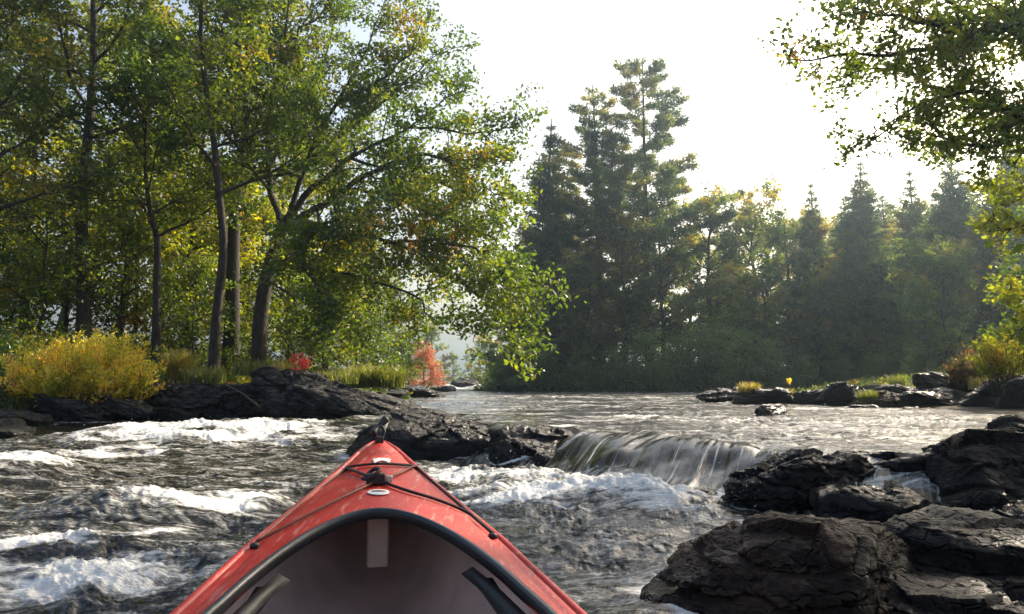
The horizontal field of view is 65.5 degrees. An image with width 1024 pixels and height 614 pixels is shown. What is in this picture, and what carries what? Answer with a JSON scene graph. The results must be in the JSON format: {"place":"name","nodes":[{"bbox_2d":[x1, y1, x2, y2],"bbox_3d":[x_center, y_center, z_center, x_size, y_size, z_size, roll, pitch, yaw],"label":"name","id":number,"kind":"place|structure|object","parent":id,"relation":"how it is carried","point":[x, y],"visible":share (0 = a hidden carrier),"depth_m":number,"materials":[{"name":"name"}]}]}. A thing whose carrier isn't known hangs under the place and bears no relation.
{"place":"outdoors","nodes":[
{"label":"outdoors","id":0,"kind":"place"},
{"bbox_2d":[0,384,1023,613],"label":"water","id":1,"kind":"structure","parent":0,"point":[596,517],"depth_m":5.02,"materials":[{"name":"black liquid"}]},
{"bbox_2d":[0,418,37,437],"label":"bank rock","id":2,"kind":"object","parent":1,"relation":"in","point":[11,427],"visible":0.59,"depth_m":9.59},
{"bbox_2d":[0,408,54,426],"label":"bank rock","id":3,"kind":"object","parent":1,"relation":"in","point":[30,418],"visible":0.51,"depth_m":12.36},
{"bbox_2d":[90,392,155,420],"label":"bank rock","id":4,"kind":"object","parent":1,"relation":"in","point":[125,409],"visible":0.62,"depth_m":13.38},
{"bbox_2d":[153,407,199,421],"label":"bank rock","id":5,"kind":"object","parent":1,"relation":"in","point":[176,414],"visible":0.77,"depth_m":13.27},
{"bbox_2d":[170,416,586,613],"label":"kayak","id":6,"kind":"object","parent":1,"relation":"on","point":[379,525],"visible":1,"depth_m":1.65,"materials":[{"name":"red plastic"}]},
{"bbox_2d":[346,407,492,460],"bbox_3d":[-0.562,1.336,7.777,2.175,0.679,1.195,-2,-6,18],"label":"ledge rock","id":7,"kind":"object","parent":1,"relation":"in","point":[416,433],"visible":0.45,"depth_m":7.45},
{"bbox_2d":[483,424,586,464],"bbox_3d":[0.244,1.305,7.023,1.028,0.532,0.824,-4,-7,36],"label":"ledge rock","id":8,"kind":"object","parent":1,"relation":"in","point":[533,440],"visible":0.53,"depth_m":6.87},
{"bbox_2d":[695,387,738,402],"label":"island rock","id":9,"kind":"object","parent":1,"relation":"in","point":[719,395],"visible":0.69,"depth_m":17.04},
{"bbox_2d":[732,387,794,404],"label":"island rock","id":10,"kind":"object","parent":1,"relation":"in","point":[775,395],"visible":0.81,"depth_m":15.36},
{"bbox_2d":[0,345,1023,415],"bbox_3d":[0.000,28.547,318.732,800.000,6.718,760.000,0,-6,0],"label":"ground","id":11,"kind":"structure","parent":0,"point":[991,410],"depth_m":16.82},
{"bbox_2d":[0,127,74,333],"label":"understory sapling","id":12,"kind":"object","parent":11,"relation":"on","point":[6,195],"visible":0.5,"depth_m":19.86,"materials":[{"name":"green plant"}]},
{"bbox_2d":[0,193,113,335],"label":"understory sapling","id":13,"kind":"object","parent":11,"relation":"on","point":[44,283],"visible":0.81,"depth_m":18.49,"materials":[{"name":"green plant"}]},
{"bbox_2d":[0,0,120,330],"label":"woodland tree","id":14,"kind":"object","parent":11,"relation":"on","point":[49,34],"visible":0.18,"depth_m":23.58,"materials":[{"name":"green plant"}]},
{"bbox_2d":[0,0,143,239],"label":"young tree","id":15,"kind":"object","parent":11,"relation":"on","point":[24,125],"visible":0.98,"depth_m":16.41,"materials":[{"name":"green plant"}]},
{"bbox_2d":[27,393,117,421],"bbox_3d":[-7.416,1.743,13.451,1.405,0.581,0.949,0,-6,0],"label":"bank rock","id":16,"kind":"object","parent":11,"relation":"on","point":[65,409],"visible":0.76,"depth_m":13.16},
{"bbox_2d":[0,119,151,335],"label":"understory sapling","id":17,"kind":"object","parent":11,"relation":"on","point":[103,242],"visible":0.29,"depth_m":21.02,"materials":[{"name":"green plant"}]},
{"bbox_2d":[0,327,170,412],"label":"yellow bush","id":18,"kind":"object","parent":11,"relation":"on","point":[80,372],"visible":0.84,"depth_m":13.49,"materials":[{"name":"plant"}]},
{"bbox_2d":[5,0,166,326],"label":"woodland tree","id":19,"kind":"object","parent":11,"relation":"on","point":[99,62],"visible":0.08,"depth_m":31.83,"materials":[{"name":"green plant"}]},
{"bbox_2d":[32,114,206,337],"bbox_3d":[-11.201,-2.241,23.360,4.933,7.387,4.297,3,-6,-31],"label":"understory sapling","id":20,"kind":"object","parent":11,"relation":"on","point":[124,219],"visible":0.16,"depth_m":22.97,"materials":[{"name":"green plant"}]},
{"bbox_2d":[0,332,245,397],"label":"undergrowth","id":21,"kind":"object","parent":11,"relation":"on","point":[5,348],"visible":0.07,"depth_m":16.70,"materials":[{"name":"green plant"}]},
{"bbox_2d":[0,0,254,338],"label":"tall tree","id":22,"kind":"object","parent":11,"relation":"on","point":[83,310],"visible":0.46,"depth_m":19.15,"materials":[{"name":"green plant"}]},
{"bbox_2d":[49,0,206,336],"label":"woodland tree","id":23,"kind":"object","parent":11,"relation":"on","point":[109,117],"visible":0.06,"depth_m":25.14,"materials":[{"name":"green plant"}]},
{"bbox_2d":[58,201,204,359],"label":"understory sapling","id":24,"kind":"object","parent":11,"relation":"on","point":[134,228],"visible":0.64,"depth_m":20.03,"materials":[{"name":"green plant"}]},
{"bbox_2d":[39,24,270,361],"bbox_3d":[-8.129,-2.196,18.394,4.369,7.718,4.424,-2,-6,16],"label":"forked tree","id":25,"kind":"object","parent":11,"relation":"on","point":[172,143],"visible":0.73,"depth_m":18.05,"materials":[{"name":"green plant"}]},
{"bbox_2d":[101,165,268,358],"bbox_3d":[-8.585,-1.115,21.073,4.144,6.205,3.609,-3,-6,28],"label":"understory sapling","id":26,"kind":"object","parent":11,"relation":"on","point":[204,245],"visible":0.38,"depth_m":20.64,"materials":[{"name":"green plant"}]},
{"bbox_2d":[0,315,371,397],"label":"undergrowth","id":27,"kind":"object","parent":11,"relation":"on","point":[50,333],"visible":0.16,"depth_m":17.65,"materials":[{"name":"green plant"}]},
{"bbox_2d":[141,366,240,398],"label":"grass","id":28,"kind":"structure","parent":11,"relation":"on","point":[178,382],"depth_m":15.74,"materials":[{"name":"plant"}]},
{"bbox_2d":[160,347,203,380],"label":"bush","id":29,"kind":"object","parent":28,"relation":"on","point":[173,373],"visible":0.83,"depth_m":15.39,"materials":[{"name":"plant"}]},
{"bbox_2d":[143,382,245,417],"bbox_3d":[-5.509,1.849,14.768,2.273,0.902,1.397,0,-6,0],"label":"slab rock","id":30,"kind":"object","parent":11,"relation":"on","point":[208,400],"visible":0.48,"depth_m":14.27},
{"bbox_2d":[177,364,231,383],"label":"grass tuft","id":31,"kind":"object","parent":30,"relation":"on","point":[200,376],"visible":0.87,"depth_m":14.94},
{"bbox_2d":[145,246,250,369],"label":"understory sapling","id":32,"kind":"object","parent":11,"relation":"on","point":[199,268],"visible":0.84,"depth_m":18.81,"materials":[{"name":"green plant"}]},
{"bbox_2d":[116,5,279,349],"bbox_3d":[-9.635,-3.706,24.882,4.594,10.997,4.854,0,-6,4],"label":"woodland tree","id":33,"kind":"object","parent":11,"relation":"on","point":[172,27],"visible":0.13,"depth_m":24.22,"materials":[{"name":"green plant"}]},
{"bbox_2d":[87,0,340,374],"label":"slender tree","id":34,"kind":"object","parent":11,"relation":"on","point":[180,66],"visible":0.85,"depth_m":17.02,"materials":[{"name":"green plant"}]},
{"bbox_2d":[137,141,304,354],"bbox_3d":[-9.144,-1.693,25.119,5.130,7.682,4.468,-3,-6,25],"label":"understory sapling","id":35,"kind":"object","parent":11,"relation":"on","point":[203,226],"visible":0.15,"depth_m":24.77,"materials":[{"name":"green plant"}]},
{"bbox_2d":[161,0,324,356],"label":"woodland tree","id":36,"kind":"object","parent":11,"relation":"on","point":[239,43],"visible":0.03,"depth_m":27.00,"materials":[{"name":"green plant"}]},
{"bbox_2d":[177,169,337,366],"bbox_3d":[-7.157,-0.951,22.559,4.341,6.500,3.781,-3,-6,27],"label":"understory sapling","id":37,"kind":"object","parent":11,"relation":"on","point":[269,217],"visible":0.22,"depth_m":22.23,"materials":[{"name":"green plant"}]},
{"bbox_2d":[132,0,386,369],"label":"dark tree","id":38,"kind":"object","parent":11,"relation":"on","point":[233,260],"visible":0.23,"depth_m":20.16,"materials":[{"name":"green plant"}]},
{"bbox_2d":[236,366,328,418],"bbox_3d":[-3.932,1.742,14.471,2.126,1.332,1.839,0,-6,0],"label":"slab rock","id":39,"kind":"object","parent":11,"relation":"on","point":[265,384],"visible":0.41,"depth_m":13.86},
{"bbox_2d":[225,358,284,375],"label":"grass tuft","id":40,"kind":"object","parent":39,"relation":"on","point":[247,370],"visible":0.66,"depth_m":14.73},
{"bbox_2d":[316,368,360,383],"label":"grass tuft","id":41,"kind":"object","parent":39,"relation":"on","point":[343,377],"visible":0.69,"depth_m":15.00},
{"bbox_2d":[230,261,335,369],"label":"understory sapling","id":42,"kind":"object","parent":11,"relation":"on","point":[277,327],"visible":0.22,"depth_m":19.34,"materials":[{"name":"green plant"}]},
{"bbox_2d":[261,117,374,370],"bbox_3d":[-5.962,-1.832,24.904,3.905,9.348,4.126,1,-6,-11],"label":"woodland tree","id":43,"kind":"object","parent":11,"relation":"on","point":[289,182],"visible":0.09,"depth_m":25.12,"materials":[{"name":"green plant"}]},
{"bbox_2d":[272,263,385,392],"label":"understory sapling","id":44,"kind":"object","parent":11,"relation":"on","point":[323,364],"visible":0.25,"depth_m":18.11,"materials":[{"name":"green plant"}]},
{"bbox_2d":[256,376,421,419],"bbox_3d":[-2.780,1.738,13.681,2.960,1.106,1.789,0,-6,0],"label":"slab rock","id":45,"kind":"object","parent":11,"relation":"on","point":[303,397],"visible":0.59,"depth_m":13.06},
{"bbox_2d":[307,272,405,384],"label":"understory sapling","id":46,"kind":"object","parent":11,"relation":"on","point":[386,341],"visible":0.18,"depth_m":19.93,"materials":[{"name":"green plant"}]},
{"bbox_2d":[334,363,413,387],"bbox_3d":[-3.069,1.517,17.913,2.011,0.596,2.036,3,-6,-30],"label":"grass clump","id":47,"kind":"object","parent":11,"relation":"on","point":[369,378],"visible":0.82,"depth_m":17.46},
{"bbox_2d":[164,0,587,381],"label":"spreading maple","id":48,"kind":"object","parent":11,"relation":"on","point":[393,193],"visible":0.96,"depth_m":16.18,"materials":[{"name":"green plant"}]},
{"bbox_2d":[341,298,422,390],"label":"understory sapling","id":49,"kind":"object","parent":11,"relation":"on","point":[402,344],"visible":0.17,"depth_m":23.87,"materials":[{"name":"green plant"}]},
{"bbox_2d":[382,325,440,389],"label":"understory sapling","id":50,"kind":"object","parent":11,"relation":"on","point":[400,335],"visible":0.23,"depth_m":30.90,"materials":[{"name":"green plant"}]},
{"bbox_2d":[406,341,446,387],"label":"red maple","id":51,"kind":"object","parent":11,"relation":"on","point":[427,354],"visible":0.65,"depth_m":45.52,"materials":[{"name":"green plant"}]},
{"bbox_2d":[413,315,452,382],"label":"distant tree","id":52,"kind":"object","parent":11,"relation":"on","point":[432,336],"visible":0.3,"depth_m":74.46,"materials":[{"name":"green plant"}]},
{"bbox_2d":[484,339,534,391],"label":"waterline shrub","id":53,"kind":"object","parent":11,"relation":"on","point":[507,368],"visible":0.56,"depth_m":41.73,"materials":[{"name":"green plant"}]},
{"bbox_2d":[467,118,608,390],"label":"fir tree","id":54,"kind":"object","parent":11,"relation":"on","point":[544,241],"visible":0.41,"depth_m":45.56,"materials":[{"name":"green plant"}]},
{"bbox_2d":[518,343,576,391],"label":"waterline shrub","id":55,"kind":"object","parent":11,"relation":"on","point":[544,379],"visible":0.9,"depth_m":41.04,"materials":[{"name":"green plant"}]},
{"bbox_2d":[515,239,604,385],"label":"leafy tree","id":56,"kind":"object","parent":11,"relation":"on","point":[569,275],"visible":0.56,"depth_m":42.54,"materials":[{"name":"green plant"}]},
{"bbox_2d":[499,83,679,370],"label":"pine tree","id":57,"kind":"object","parent":11,"relation":"on","point":[590,136],"visible":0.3,"depth_m":46.52,"materials":[{"name":"green plant"}]},
{"bbox_2d":[550,241,628,391],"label":"russet tree","id":58,"kind":"object","parent":11,"relation":"on","point":[592,276],"visible":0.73,"depth_m":41.99,"materials":[{"name":"green plant"}]},
{"bbox_2d":[593,343,640,391],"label":"waterline shrub","id":59,"kind":"object","parent":11,"relation":"on","point":[615,362],"visible":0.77,"depth_m":40.56,"materials":[{"name":"green plant"}]},
{"bbox_2d":[589,213,668,369],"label":"russet tree","id":60,"kind":"object","parent":11,"relation":"on","point":[622,265],"visible":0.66,"depth_m":43.44,"materials":[{"name":"green plant"}]},
{"bbox_2d":[600,323,683,391],"bbox_3d":[6.869,2.925,39.860,3.956,4.508,3.886,3,-6,-25],"label":"waterline shrub","id":61,"kind":"object","parent":11,"relation":"on","point":[647,371],"visible":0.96,"depth_m":39.50,"materials":[{"name":"green plant"}]},
{"bbox_2d":[548,51,746,365],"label":"pine tree","id":62,"kind":"object","parent":11,"relation":"on","point":[667,181],"visible":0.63,"depth_m":45.65,"materials":[{"name":"green plant"}]},
{"bbox_2d":[619,205,720,370],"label":"leafy tree","id":63,"kind":"object","parent":11,"relation":"on","point":[660,235],"visible":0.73,"depth_m":43.00,"materials":[{"name":"green plant"}]},
{"bbox_2d":[650,328,714,391],"bbox_3d":[8.424,3.094,40.005,3.454,4.007,3.517,0,-6,2],"label":"waterline shrub","id":64,"kind":"object","parent":11,"relation":"on","point":[671,384],"visible":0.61,"depth_m":39.51,"materials":[{"name":"green plant"}]},
{"bbox_2d":[656,230,735,360],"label":"leafy tree","id":65,"kind":"object","parent":11,"relation":"on","point":[698,278],"visible":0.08,"depth_m":49.24,"materials":[{"name":"green plant"}]},
{"bbox_2d":[641,180,760,359],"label":"leafy tree","id":66,"kind":"object","parent":11,"relation":"on","point":[711,211],"visible":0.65,"depth_m":43.73,"materials":[{"name":"green plant"}]},
{"bbox_2d":[667,315,743,391],"bbox_3d":[9.538,2.796,39.589,4.249,4.842,4.173,-3,-6,29],"label":"waterline shrub","id":67,"kind":"object","parent":11,"relation":"on","point":[702,345],"visible":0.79,"depth_m":39.09,"materials":[{"name":"green plant"}]},
{"bbox_2d":[707,322,787,388],"bbox_3d":[10.977,2.835,38.923,3.956,4.508,3.886,4,-7,-34],"label":"waterline shrub","id":68,"kind":"object","parent":11,"relation":"on","point":[739,347],"visible":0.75,"depth_m":38.43,"materials":[{"name":"green plant"}]},
{"bbox_2d":[695,174,816,354],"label":"leafy tree","id":69,"kind":"object","parent":11,"relation":"on","point":[751,224],"visible":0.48,"depth_m":44.32,"materials":[{"name":"green plant"}]},
{"bbox_2d":[736,333,802,388],"bbox_3d":[12.370,3.029,38.265,3.166,3.673,3.224,1,-6,-7],"label":"waterline shrub","id":70,"kind":"object","parent":11,"relation":"on","point":[771,355],"visible":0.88,"depth_m":38.05,"materials":[{"name":"green plant"}]},
{"bbox_2d":[731,190,809,339],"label":"leafy tree","id":71,"kind":"object","parent":11,"relation":"on","point":[766,244],"visible":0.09,"depth_m":49.97,"materials":[{"name":"green plant"}]},
{"bbox_2d":[734,255,812,386],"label":"leafy tree","id":72,"kind":"object","parent":11,"relation":"on","point":[771,279],"visible":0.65,"depth_m":41.14,"materials":[{"name":"green plant"}]},
{"bbox_2d":[639,510,915,613],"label":"front boulder","id":73,"kind":"object","parent":11,"relation":"on","point":[769,562],"visible":0.94,"depth_m":2.36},
{"bbox_2d":[732,201,840,361],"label":"leafy tree","id":74,"kind":"object","parent":11,"relation":"on","point":[786,233],"visible":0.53,"depth_m":42.87,"materials":[{"name":"green plant"}]},
{"bbox_2d":[720,448,877,512],"bbox_3d":[1.556,1.120,4.457,0.884,0.650,0.691,2,-6,-19],"label":"wet boulder","id":75,"kind":"object","parent":11,"relation":"on","point":[787,481],"visible":0.37,"depth_m":4.24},
{"bbox_2d":[777,348,825,391],"bbox_3d":[13.837,3.291,37.770,2.344,2.671,2.303,-2,-6,20],"label":"waterline shrub","id":76,"kind":"object","parent":11,"relation":"on","point":[802,380],"visible":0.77,"depth_m":37.65,"materials":[{"name":"green plant"}]},
{"bbox_2d":[772,179,858,376],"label":"spruce tree","id":77,"kind":"object","parent":11,"relation":"on","point":[814,238],"visible":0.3,"depth_m":42.66,"materials":[{"name":"green plant"}]},
{"bbox_2d":[776,253,863,381],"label":"leafy tree","id":78,"kind":"object","parent":11,"relation":"on","point":[813,283],"visible":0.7,"depth_m":40.44,"materials":[{"name":"green plant"}]},
{"bbox_2d":[814,357,860,386],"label":"waterline shrub","id":79,"kind":"object","parent":11,"relation":"on","point":[838,373],"visible":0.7,"depth_m":36.80,"materials":[{"name":"green plant"}]},
{"bbox_2d":[816,382,866,405],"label":"island rock","id":80,"kind":"object","parent":11,"relation":"on","point":[838,394],"visible":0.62,"depth_m":14.67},
{"bbox_2d":[807,155,912,381],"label":"spruce tree","id":81,"kind":"object","parent":11,"relation":"on","point":[860,221],"visible":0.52,"depth_m":40.58,"materials":[{"name":"green plant"}]},
{"bbox_2d":[808,476,942,522],"bbox_3d":[1.896,1.146,3.909,0.814,0.554,0.705,0,-6,0],"label":"wet boulder","id":82,"kind":"object","parent":11,"relation":"on","point":[842,497],"visible":0.24,"depth_m":3.80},
{"bbox_2d":[844,238,907,362],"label":"leafy tree","id":83,"kind":"object","parent":11,"relation":"on","point":[876,274],"visible":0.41,"depth_m":39.01,"materials":[{"name":"green plant"}]},
{"bbox_2d":[846,390,912,407],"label":"island rock","id":84,"kind":"object","parent":11,"relation":"on","point":[886,399],"visible":0.47,"depth_m":13.69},
{"bbox_2d":[858,346,905,380],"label":"waterline shrub","id":85,"kind":"object","parent":11,"relation":"on","point":[880,367],"visible":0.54,"depth_m":32.79,"materials":[{"name":"green plant"}]},
{"bbox_2d":[871,190,902,368],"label":"spruce tree","id":86,"kind":"object","parent":11,"relation":"on","point":[886,216],"visible":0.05,"depth_m":44.71,"materials":[{"name":"green plant"}]},
{"bbox_2d":[756,0,1023,190],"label":"overhanging maple","id":87,"kind":"object","parent":11,"relation":"on","point":[959,38],"visible":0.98,"depth_m":7.80,"materials":[{"name":"green plant"}]},
{"bbox_2d":[857,450,929,471],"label":"wet boulder","id":88,"kind":"object","parent":11,"relation":"on","point":[898,461],"visible":0.16,"depth_m":4.34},
{"bbox_2d":[854,166,935,375],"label":"spruce tree","id":89,"kind":"object","parent":11,"relation":"on","point":[915,209],"visible":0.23,"depth_m":38.54,"materials":[{"name":"green plant"}]},
{"bbox_2d":[791,367,1023,391],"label":"undergrowth","id":90,"kind":"object","parent":11,"relation":"on","point":[878,381],"visible":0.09,"depth_m":22.64,"materials":[{"name":"green plant"}]},
{"bbox_2d":[895,341,942,378],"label":"waterline shrub","id":91,"kind":"object","parent":11,"relation":"on","point":[920,363],"visible":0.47,"depth_m":29.73,"materials":[{"name":"green plant"}]},
{"bbox_2d":[863,227,975,372],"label":"leafy tree","id":92,"kind":"object","parent":11,"relation":"on","point":[913,250],"visible":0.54,"depth_m":33.05,"materials":[{"name":"green plant"}]},
{"bbox_2d":[896,387,967,406],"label":"island rock","id":93,"kind":"object","parent":11,"relation":"on","point":[942,396],"visible":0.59,"depth_m":13.38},
{"bbox_2d":[890,233,993,371],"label":"leafy tree","id":94,"kind":"object","parent":11,"relation":"on","point":[942,263],"visible":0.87,"depth_m":29.82,"materials":[{"name":"green plant"}]},
{"bbox_2d":[912,372,978,392],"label":"island rock","id":95,"kind":"object","parent":11,"relation":"on","point":[921,381],"visible":0.22,"depth_m":14.27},
{"bbox_2d":[939,347,999,387],"bbox_3d":[8.172,1.073,14.127,1.066,0.736,0.852,3,-6,-28],"label":"autumn shrub","id":96,"kind":"object","parent":95,"relation":"on","point":[961,372],"visible":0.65,"depth_m":14.01,"materials":[{"name":"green plant"}]},
{"bbox_2d":[901,154,1019,375],"bbox_3d":[19.454,-1.376,34.359,5.941,11.653,5.358,-1,-6,8],"label":"spruce tree","id":97,"kind":"object","parent":11,"relation":"on","point":[948,217],"visible":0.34,"depth_m":33.84,"materials":[{"name":"green plant"}]},
{"bbox_2d":[922,415,1023,510],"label":"boulder","id":98,"kind":"object","parent":11,"relation":"on","point":[981,469],"visible":0.45,"depth_m":4.04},
{"bbox_2d":[959,380,1000,406],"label":"island rock","id":99,"kind":"object","parent":11,"relation":"on","point":[984,395],"visible":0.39,"depth_m":12.52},
{"bbox_2d":[965,326,1023,387],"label":"autumn shrub","id":100,"kind":"object","parent":99,"relation":"on","point":[996,360],"visible":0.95,"depth_m":12.46,"materials":[{"name":"yellow plant"}]},
{"bbox_2d":[954,130,1023,353],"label":"maple","id":101,"kind":"object","parent":11,"relation":"on","point":[991,256],"visible":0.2,"depth_m":32.83,"materials":[{"name":"green plant"}]},
{"bbox_2d":[965,147,1023,354],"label":"young maple","id":102,"kind":"object","parent":11,"relation":"on","point":[1013,296],"visible":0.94,"depth_m":10.61,"materials":[{"name":"green plant"}]},
{"bbox_2d":[970,200,1023,344],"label":"understory sapling","id":103,"kind":"object","parent":11,"relation":"on","point":[1012,272],"visible":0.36,"depth_m":15.07,"materials":[{"name":"green plant"}]},
{"bbox_2d":[984,20,1023,263],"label":"tree","id":104,"kind":"object","parent":11,"relation":"on","point":[1009,118],"visible":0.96,"depth_m":7.63,"materials":[{"name":"green plant"}]},
{"bbox_2d":[986,499,1023,522],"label":"boulder","id":105,"kind":"object","parent":11,"relation":"on","point":[1015,511],"visible":0.09,"depth_m":3.43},
{"bbox_2d":[993,375,1023,408],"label":"island rock","id":106,"kind":"object","parent":11,"relation":"on","point":[1010,393],"visible":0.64,"depth_m":11.56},
{"bbox_3d":[1.401,0.978,1.991,1.192,0.299,0.819,0,-6,0],"label":"layered slab","id":107,"kind":"object","parent":11,"relation":"on","visible":0},
{"bbox_2d":[882,566,1023,613],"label":"layered slab","id":108,"kind":"structure","parent":107,"relation":"on","point":[948,592],"depth_m":2.29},
{"bbox_2d":[881,505,1023,576],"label":"layered slab","id":109,"kind":"structure","parent":108,"relation":"on","point":[938,539],"depth_m":2.56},
{"bbox_2d":[0,0,1023,380],"label":"sky","id":110,"kind":"structure","parent":0,"point":[746,126],"materials":[{"name":"white"}]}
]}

